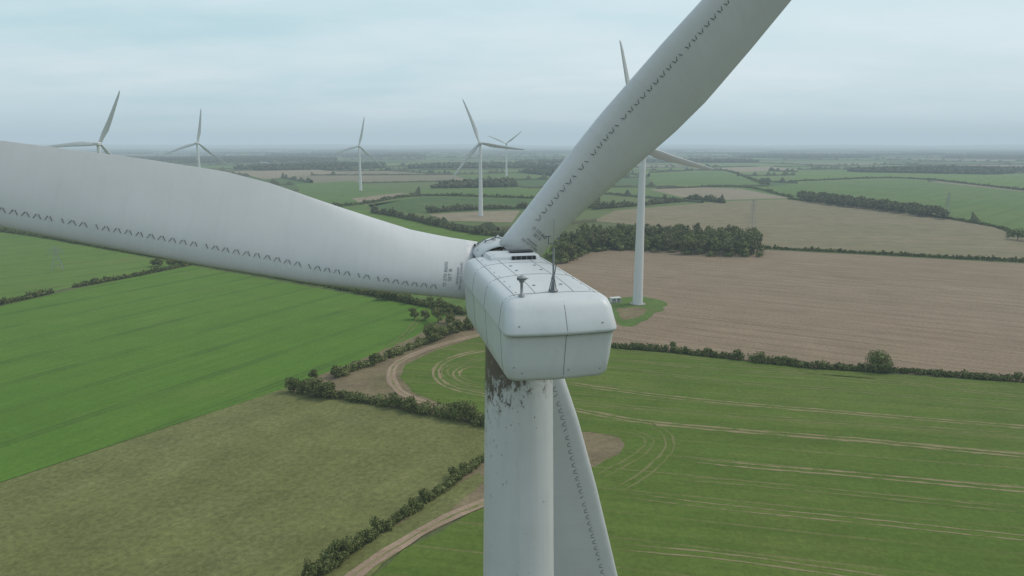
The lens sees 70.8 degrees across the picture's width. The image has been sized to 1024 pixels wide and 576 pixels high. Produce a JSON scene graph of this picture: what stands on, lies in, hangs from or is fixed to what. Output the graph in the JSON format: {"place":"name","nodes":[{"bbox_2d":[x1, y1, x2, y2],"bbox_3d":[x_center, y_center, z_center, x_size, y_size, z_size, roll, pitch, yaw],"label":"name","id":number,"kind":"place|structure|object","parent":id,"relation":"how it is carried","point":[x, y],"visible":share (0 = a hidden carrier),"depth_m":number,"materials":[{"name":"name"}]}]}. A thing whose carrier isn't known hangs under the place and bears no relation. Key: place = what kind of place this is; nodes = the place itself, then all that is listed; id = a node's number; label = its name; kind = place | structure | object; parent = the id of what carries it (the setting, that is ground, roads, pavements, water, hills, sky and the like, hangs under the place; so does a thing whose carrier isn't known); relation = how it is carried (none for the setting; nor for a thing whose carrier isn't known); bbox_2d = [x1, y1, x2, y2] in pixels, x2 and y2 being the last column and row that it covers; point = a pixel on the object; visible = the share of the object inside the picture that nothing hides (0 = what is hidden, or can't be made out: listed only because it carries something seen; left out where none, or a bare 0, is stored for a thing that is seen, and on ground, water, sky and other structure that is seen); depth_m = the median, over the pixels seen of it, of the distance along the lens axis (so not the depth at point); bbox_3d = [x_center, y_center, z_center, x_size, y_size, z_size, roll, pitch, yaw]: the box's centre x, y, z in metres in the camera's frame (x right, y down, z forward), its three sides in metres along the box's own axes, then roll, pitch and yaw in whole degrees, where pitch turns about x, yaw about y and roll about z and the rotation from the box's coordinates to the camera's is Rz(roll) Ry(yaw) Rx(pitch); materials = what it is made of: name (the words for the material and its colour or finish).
{"place":"outdoors","nodes":[
{"label":"outdoors","id":0,"kind":"place"},
{"bbox_2d":[0,232,176,298],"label":"crop field","id":1,"kind":"structure","parent":0,"point":[26,261],"depth_m":426.36,"materials":[{"name":"green plant"}]},
{"bbox_2d":[0,288,53,304],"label":"hedge","id":2,"kind":"object","parent":1,"relation":"on","point":[30,294],"visible":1,"depth_m":331.71,"materials":[{"name":"green plant"}]},
{"bbox_2d":[48,247,63,270],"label":"electricity pylon","id":3,"kind":"object","parent":1,"relation":"on","point":[53,252],"visible":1,"depth_m":406.86,"materials":[{"name":"grey metal"}]},
{"bbox_2d":[3,228,465,309],"bbox_3d":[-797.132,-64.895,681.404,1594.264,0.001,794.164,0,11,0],"label":"fallow field","id":4,"kind":"structure","parent":0,"point":[459,302],"depth_m":337.04,"materials":[{"name":"green plant"}]},
{"bbox_2d":[48,90,119,154],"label":"wind turbine","id":5,"kind":"object","parent":4,"relation":"on","point":[105,130],"visible":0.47,"depth_m":564.77,"materials":[{"name":"paint"}]},
{"bbox_2d":[0,227,167,259],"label":"hedge","id":6,"kind":"object","parent":4,"relation":"on","point":[5,230],"visible":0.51,"depth_m":537.07,"materials":[{"name":"green plant"}]},
{"bbox_2d":[202,265,466,314],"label":"hedge","id":7,"kind":"object","parent":4,"relation":"on","point":[406,298],"visible":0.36,"depth_m":320.22,"materials":[{"name":"green plant"}]},
{"bbox_2d":[296,181,414,209],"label":"crop field","id":8,"kind":"structure","parent":0,"point":[341,192],"depth_m":1059.29,"materials":[{"name":"green plant"}]},
{"bbox_2d":[331,119,381,190],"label":"wind turbine","id":9,"kind":"object","parent":8,"relation":"on","point":[359,159],"visible":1,"depth_m":1097.92,"materials":[{"name":"paint"}]},
{"bbox_2d":[352,193,409,204],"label":"seedbed","id":10,"kind":"structure","parent":8,"relation":"on","point":[361,199],"depth_m":960.02,"materials":[{"name":"soil"}]},
{"bbox_2d":[386,334,479,409],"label":"farm track","id":11,"kind":"structure","parent":0,"point":[389,381],"depth_m":227.47,"materials":[{"name":"brown soil"}]},
{"bbox_2d":[390,335,478,408],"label":"track grass strip","id":12,"kind":"object","parent":11,"relation":"on","point":[393,383],"visible":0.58,"depth_m":228.42,"materials":[{"name":"green plant"}]},
{"bbox_2d":[351,210,555,262],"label":"field","id":13,"kind":"structure","parent":0,"point":[421,227],"depth_m":604.44,"materials":[{"name":"green plant"}]},
{"bbox_2d":[344,458,594,575],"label":"farm track","id":14,"kind":"structure","parent":0,"point":[363,572],"depth_m":130.03,"materials":[{"name":"brown soil"}]},
{"bbox_2d":[351,501,483,575],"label":"track grass strip","id":15,"kind":"object","parent":14,"relation":"on","point":[400,544],"visible":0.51,"depth_m":130.32,"materials":[{"name":"plant"}]},
{"bbox_2d":[369,197,591,212],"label":"crop field","id":16,"kind":"structure","parent":0,"point":[416,205],"depth_m":863.46,"materials":[{"name":"green plant"}]},
{"bbox_2d":[428,210,519,221],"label":"seedbed","id":17,"kind":"structure","parent":16,"relation":"on","point":[498,216],"depth_m":708.43,"materials":[{"name":"brown soil"}]},
{"bbox_2d":[420,187,540,198],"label":"crop field","id":18,"kind":"structure","parent":0,"point":[516,191],"depth_m":1081.29,"materials":[{"name":"green plant"}]},
{"bbox_2d":[0,221,1023,575],"bbox_3d":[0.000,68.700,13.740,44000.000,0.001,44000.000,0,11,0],"label":"ground","id":19,"kind":"structure","parent":0,"point":[568,229],"depth_m":335.13,"materials":[{"name":"green plant"}]},
{"bbox_2d":[72,263,192,286],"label":"hedge","id":20,"kind":"object","parent":19,"relation":"on","point":[94,280],"visible":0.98,"depth_m":382.92,"materials":[{"name":"green plant"}]},
{"bbox_2d":[0,266,445,481],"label":"crop field bright","id":21,"kind":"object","parent":19,"relation":"on","point":[86,370],"visible":0.87,"depth_m":251.23,"materials":[{"name":"green plant"}]},
{"bbox_2d":[378,314,420,352],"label":"tramline","id":22,"kind":"object","parent":21,"relation":"on","point":[408,328],"visible":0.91,"depth_m":269.31,"materials":[{"name":"green plant"}]},
{"bbox_2d":[0,388,484,575],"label":"pasture","id":23,"kind":"structure","parent":19,"relation":"on","point":[284,482],"depth_m":148.70,"materials":[{"name":"green plant"}]},
{"bbox_2d":[317,488,428,573],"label":"hedgerow trees","id":24,"kind":"object","parent":23,"relation":"on","point":[330,563],"visible":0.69,"depth_m":120.82,"materials":[{"name":"green plant"}]},
{"bbox_2d":[297,455,483,575],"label":"hedge","id":25,"kind":"object","parent":19,"relation":"on","point":[362,538],"visible":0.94,"depth_m":132.33,"materials":[{"name":"green plant"}]},
{"bbox_2d":[0,0,790,575],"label":"wind turbine","id":26,"kind":"object","parent":19,"relation":"on","point":[544,328],"visible":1,"depth_m":28.90,"materials":[{"name":"paint"}]},
{"bbox_2d":[319,472,483,575],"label":"verge","id":27,"kind":"structure","parent":19,"relation":"on","point":[447,501],"depth_m":134.93,"materials":[{"name":"green plant"}]},
{"bbox_2d":[408,307,473,341],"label":"roadside trees","id":28,"kind":"object","parent":19,"relation":"on","point":[432,328],"visible":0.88,"depth_m":275.67,"materials":[{"name":"green plant"}]},
{"bbox_2d":[294,316,624,575],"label":"headland","id":29,"kind":"structure","parent":19,"relation":"on","point":[371,380],"depth_m":211.77,"materials":[{"name":"soil"}]},
{"bbox_2d":[284,353,479,419],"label":"hedgerow trees","id":30,"kind":"object","parent":29,"relation":"on","point":[315,385],"visible":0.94,"depth_m":202.09,"materials":[{"name":"green plant"}]},
{"bbox_2d":[288,381,484,426],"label":"hedge","id":31,"kind":"object","parent":29,"relation":"on","point":[395,400],"visible":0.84,"depth_m":190.72,"materials":[{"name":"green plant"}]},
{"bbox_2d":[333,320,469,377],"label":"hedge","id":32,"kind":"object","parent":29,"relation":"on","point":[361,364],"visible":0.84,"depth_m":241.06,"materials":[{"name":"green plant"}]},
{"bbox_2d":[381,317,422,354],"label":"tramline","id":33,"kind":"object","parent":29,"relation":"on","point":[413,328],"visible":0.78,"depth_m":268.60,"materials":[{"name":"green plant"}]},
{"bbox_2d":[149,228,1023,298],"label":"hedgerow trees","id":34,"kind":"object","parent":19,"relation":"on","point":[158,261],"visible":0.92,"depth_m":418.71,"materials":[{"name":"green plant"}]},
{"bbox_2d":[543,243,766,263],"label":"understorey shrubs","id":35,"kind":"object","parent":19,"relation":"on","point":[583,251],"visible":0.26,"depth_m":467.50,"materials":[{"name":"green plant"}]},
{"bbox_2d":[549,223,762,259],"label":"woodland belt","id":36,"kind":"object","parent":19,"relation":"on","point":[714,242],"visible":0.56,"depth_m":483.54,"materials":[{"name":"green plant"}]},
{"bbox_2d":[373,336,1023,575],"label":"crop field striped","id":37,"kind":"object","parent":19,"relation":"on","point":[456,547],"visible":0.69,"depth_m":155.76,"materials":[{"name":"green plant"}]},
{"bbox_2d":[452,365,469,383],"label":"tramline","id":38,"kind":"object","parent":37,"relation":"on","point":[453,375],"visible":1,"depth_m":221.61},
{"bbox_2d":[458,365,479,383],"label":"tramline","id":39,"kind":"object","parent":37,"relation":"on","point":[460,371],"visible":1,"depth_m":224.03,"materials":[{"name":"brown soil"}]},
{"bbox_2d":[596,431,645,474],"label":"tramline","id":40,"kind":"object","parent":37,"relation":"on","point":[637,451],"visible":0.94,"depth_m":165.23,"materials":[{"name":"brown soil"}]},
{"bbox_2d":[596,428,654,480],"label":"tramline","id":41,"kind":"object","parent":37,"relation":"on","point":[645,453],"visible":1,"depth_m":164.69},
{"bbox_2d":[608,425,666,490],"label":"tramline","id":42,"kind":"object","parent":37,"relation":"on","point":[653,460],"visible":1,"depth_m":162.09,"materials":[{"name":"green plant"}]},
{"bbox_2d":[616,421,674,493],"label":"tramline","id":43,"kind":"object","parent":37,"relation":"on","point":[661,463],"visible":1,"depth_m":161.58,"materials":[{"name":"green plant"}]},
{"bbox_2d":[432,350,1023,457],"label":"tramline","id":44,"kind":"object","parent":37,"relation":"on","point":[438,382],"visible":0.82,"depth_m":177.82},
{"bbox_2d":[441,358,1014,435],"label":"tramline","id":45,"kind":"object","parent":37,"relation":"on","point":[729,415],"visible":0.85,"depth_m":187.58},
{"bbox_2d":[616,549,844,575],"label":"tramline","id":46,"kind":"object","parent":37,"relation":"on","point":[740,561],"visible":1,"depth_m":122.88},
{"bbox_2d":[438,351,1023,454],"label":"tramline","id":47,"kind":"object","parent":37,"relation":"on","point":[603,413],"visible":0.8,"depth_m":179.07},
{"bbox_2d":[446,360,1023,433],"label":"tramline","id":48,"kind":"object","parent":37,"relation":"on","point":[447,372],"visible":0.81,"depth_m":188.96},
{"bbox_2d":[625,544,883,575],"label":"tramline","id":49,"kind":"object","parent":37,"relation":"on","point":[762,558],"visible":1,"depth_m":123.77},
{"bbox_2d":[569,384,1020,427],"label":"tramline","id":50,"kind":"object","parent":37,"relation":"on","point":[794,409],"visible":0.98,"depth_m":193.23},
{"bbox_2d":[570,382,1023,425],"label":"tramline","id":51,"kind":"object","parent":37,"relation":"on","point":[798,407],"visible":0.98,"depth_m":194.70,"materials":[{"name":"green plant"}]},
{"bbox_2d":[611,368,1019,409],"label":"tramline","id":52,"kind":"object","parent":37,"relation":"on","point":[834,390],"visible":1,"depth_m":208.97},
{"bbox_2d":[618,367,1018,407],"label":"tramline","id":53,"kind":"object","parent":37,"relation":"on","point":[816,386],"visible":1,"depth_m":211.56,"materials":[{"name":"green plant"}]},
{"bbox_2d":[620,350,1021,388],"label":"tramline","id":54,"kind":"object","parent":37,"relation":"on","point":[835,375],"visible":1,"depth_m":221.61,"materials":[{"name":"green plant"}]},
{"bbox_2d":[625,349,1018,386],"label":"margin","id":55,"kind":"object","parent":37,"relation":"on","point":[828,373],"visible":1,"depth_m":223.54,"materials":[{"name":"green plant"}]},
{"bbox_2d":[629,497,1023,540],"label":"tramline","id":56,"kind":"object","parent":37,"relation":"on","point":[842,521],"visible":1,"depth_m":135.90,"materials":[{"name":"green plant"}]},
{"bbox_2d":[632,493,1023,535],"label":"tramline","id":57,"kind":"object","parent":37,"relation":"on","point":[842,516],"visible":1,"depth_m":137.36,"materials":[{"name":"green plant"}]},
{"bbox_2d":[679,476,1015,507],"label":"tramline","id":58,"kind":"object","parent":37,"relation":"on","point":[854,491],"visible":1,"depth_m":147.63,"materials":[{"name":"green plant"}]},
{"bbox_2d":[680,480,1022,512],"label":"tramline","id":59,"kind":"object","parent":37,"relation":"on","point":[848,494],"visible":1,"depth_m":145.95,"materials":[{"name":"green plant"}]},
{"bbox_2d":[686,461,1023,491],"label":"tramline","id":60,"kind":"object","parent":37,"relation":"on","point":[863,477],"visible":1,"depth_m":154.29,"materials":[{"name":"green plant"}]},
{"bbox_2d":[692,458,1023,487],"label":"tramline","id":61,"kind":"object","parent":37,"relation":"on","point":[870,474],"visible":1,"depth_m":155.70,"materials":[{"name":"green plant"}]},
{"bbox_2d":[0,0,1023,145],"label":"sky","id":62,"kind":"structure","parent":0,"point":[257,72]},
{"bbox_2d":[33,144,1023,148],"bbox_3d":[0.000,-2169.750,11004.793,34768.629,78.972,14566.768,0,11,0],"label":"distant hills","id":63,"kind":"structure","parent":0,"point":[328,146],"depth_m":12576.05,"materials":[{"name":"green plant"}]},
{"bbox_2d":[112,149,1023,230],"bbox_3d":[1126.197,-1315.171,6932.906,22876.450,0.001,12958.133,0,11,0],"label":"farmland","id":64,"kind":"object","parent":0,"point":[407,187],"visible":0.12,"depth_m":1582.14,"materials":[{"name":"green plant"}]},
{"bbox_2d":[164,109,226,167],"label":"wind turbine","id":65,"kind":"object","parent":64,"relation":"on","point":[197,147],"visible":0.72,"depth_m":943.15,"materials":[{"name":"paint"}]},
{"bbox_2d":[234,170,341,178],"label":"seedbed","id":66,"kind":"structure","parent":64,"relation":"on","point":[270,174],"depth_m":1741.04,"materials":[{"name":"brown soil"}]},
{"bbox_2d":[332,192,534,206],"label":"hedge","id":67,"kind":"object","parent":64,"relation":"on","point":[364,201],"visible":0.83,"depth_m":952.81,"materials":[{"name":"green plant"}]},
{"bbox_2d":[370,204,506,235],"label":"hedge","id":68,"kind":"object","parent":64,"relation":"on","point":[430,220],"visible":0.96,"depth_m":622.74,"materials":[{"name":"green plant"}]},
{"bbox_2d":[452,99,523,215],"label":"wind turbine","id":69,"kind":"object","parent":64,"relation":"on","point":[473,150],"visible":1,"depth_m":705.79,"materials":[{"name":"paint"}]},
{"bbox_2d":[489,131,521,175],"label":"wind turbine","id":70,"kind":"object","parent":64,"relation":"on","point":[506,150],"visible":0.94,"depth_m":1595.81,"materials":[{"name":"paint"}]},
{"bbox_2d":[425,202,592,212],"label":"hedge","id":71,"kind":"object","parent":64,"relation":"on","point":[457,207],"visible":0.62,"depth_m":773.43,"materials":[{"name":"green plant"}]},
{"bbox_2d":[63,147,1023,202],"bbox_3d":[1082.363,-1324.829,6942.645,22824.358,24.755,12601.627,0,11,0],"label":"distant woodland","id":72,"kind":"object","parent":64,"relation":"on","point":[330,163],"visible":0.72,"depth_m":2880.47,"materials":[{"name":"green plant"}]},
{"bbox_2d":[71,148,1023,230],"bbox_3d":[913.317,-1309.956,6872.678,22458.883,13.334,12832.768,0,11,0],"label":"distant hedges","id":73,"kind":"object","parent":64,"relation":"on","point":[491,226],"visible":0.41,"depth_m":2690.48,"materials":[{"name":"green plant"}]},
{"bbox_2d":[591,194,725,209],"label":"hedge","id":74,"kind":"object","parent":64,"relation":"on","point":[663,200],"visible":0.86,"depth_m":858.64,"materials":[{"name":"green plant"}]},
{"bbox_2d":[649,167,769,184],"bbox_3d":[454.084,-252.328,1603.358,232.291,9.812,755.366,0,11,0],"label":"hedge","id":75,"kind":"object","parent":64,"relation":"on","point":[751,178],"visible":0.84,"depth_m":1787.73,"materials":[{"name":"green plant"}]},
{"bbox_2d":[650,186,786,199],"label":"seedbed","id":76,"kind":"structure","parent":64,"relation":"on","point":[733,194],"depth_m":1037.60,"materials":[{"name":"brown soil"}]},
{"bbox_2d":[656,184,793,196],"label":"hedge","id":77,"kind":"object","parent":64,"relation":"on","point":[774,192],"visible":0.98,"depth_m":1157.18,"materials":[{"name":"green plant"}]},
{"bbox_2d":[717,166,796,171],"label":"seedbed","id":78,"kind":"structure","parent":64,"relation":"on","point":[748,169],"depth_m":2096.36,"materials":[{"name":"brown soil"}]},
{"bbox_2d":[796,190,949,218],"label":"woodland belt","id":79,"kind":"object","parent":64,"relation":"on","point":[864,202],"visible":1,"depth_m":787.59,"materials":[{"name":"green plant"}]},
{"bbox_2d":[787,197,1012,236],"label":"hedge","id":80,"kind":"object","parent":64,"relation":"on","point":[1006,229],"visible":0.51,"depth_m":662.88,"materials":[{"name":"green plant"}]},
{"bbox_2d":[788,176,1023,189],"bbox_3d":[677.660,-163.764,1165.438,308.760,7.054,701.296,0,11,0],"label":"hedge","id":81,"kind":"object","parent":64,"relation":"on","point":[1002,186],"visible":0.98,"depth_m":1392.14,"materials":[{"name":"green plant"}]},
{"bbox_2d":[944,193,950,216],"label":"electricity pylon","id":82,"kind":"object","parent":64,"relation":"on","point":[948,205],"visible":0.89,"depth_m":695.32,"materials":[{"name":"grey metal"}]},
{"bbox_2d":[607,297,667,326],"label":"turbine verge","id":83,"kind":"structure","parent":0,"point":[651,305],"depth_m":314.09,"materials":[{"name":"green plant"}]},
{"bbox_2d":[609,296,621,302],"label":"transformer kiosk","id":84,"kind":"object","parent":83,"relation":"on","point":[617,299],"visible":0.98,"depth_m":323.24,"materials":[{"name":"metal"}]},
{"bbox_2d":[617,307,646,319],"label":"turbine hardstanding","id":85,"kind":"structure","parent":83,"relation":"on","point":[630,313],"depth_m":304.64,"materials":[{"name":"gravel"}]},
{"bbox_2d":[619,40,714,305],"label":"wind turbine","id":86,"kind":"object","parent":83,"relation":"on","point":[639,261],"visible":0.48,"depth_m":315.37,"materials":[{"name":"paint"}]},
{"bbox_2d":[650,171,759,186],"bbox_3d":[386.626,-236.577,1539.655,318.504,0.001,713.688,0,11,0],"label":"crop field","id":87,"kind":"structure","parent":0,"point":[685,179],"depth_m":1447.20,"materials":[{"name":"green plant"}]},
{"bbox_2d":[554,250,1023,381],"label":"ploughed field","id":88,"kind":"structure","parent":0,"point":[946,315],"depth_m":318.12,"materials":[{"name":"soil"}]},
{"bbox_2d":[611,342,1023,381],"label":"hedge","id":89,"kind":"object","parent":88,"relation":"on","point":[761,358],"visible":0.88,"depth_m":229.61,"materials":[{"name":"green plant"}]},
{"bbox_2d":[865,349,894,370],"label":"oak tree","id":90,"kind":"object","parent":88,"relation":"on","point":[875,359],"visible":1,"depth_m":224.41,"materials":[{"name":"green plant"}]},
{"bbox_2d":[758,244,1023,261],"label":"hedge","id":91,"kind":"object","parent":88,"relation":"on","point":[977,257],"visible":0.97,"depth_m":459.46,"materials":[{"name":"green plant"}]},
{"bbox_2d":[597,199,1023,259],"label":"stubble field","id":92,"kind":"structure","parent":0,"point":[788,223],"depth_m":622.74,"materials":[{"name":"beige plant"}]},
{"bbox_2d":[747,200,756,226],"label":"electricity pylon","id":93,"kind":"object","parent":92,"relation":"on","point":[753,204],"visible":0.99,"depth_m":608.43,"materials":[{"name":"grey metal"}]},
{"bbox_2d":[747,179,1023,232],"bbox_3d":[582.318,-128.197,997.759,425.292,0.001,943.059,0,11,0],"label":"meadow","id":94,"kind":"structure","parent":0,"point":[1000,207],"depth_m":1017.34,"materials":[{"name":"green plant"}]},
{"bbox_2d":[793,171,1023,187],"bbox_3d":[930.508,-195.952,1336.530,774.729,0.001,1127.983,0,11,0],"label":"meadow","id":95,"kind":"structure","parent":0,"point":[1009,180],"depth_m":1580.79,"materials":[{"name":"green plant"}]}
]}

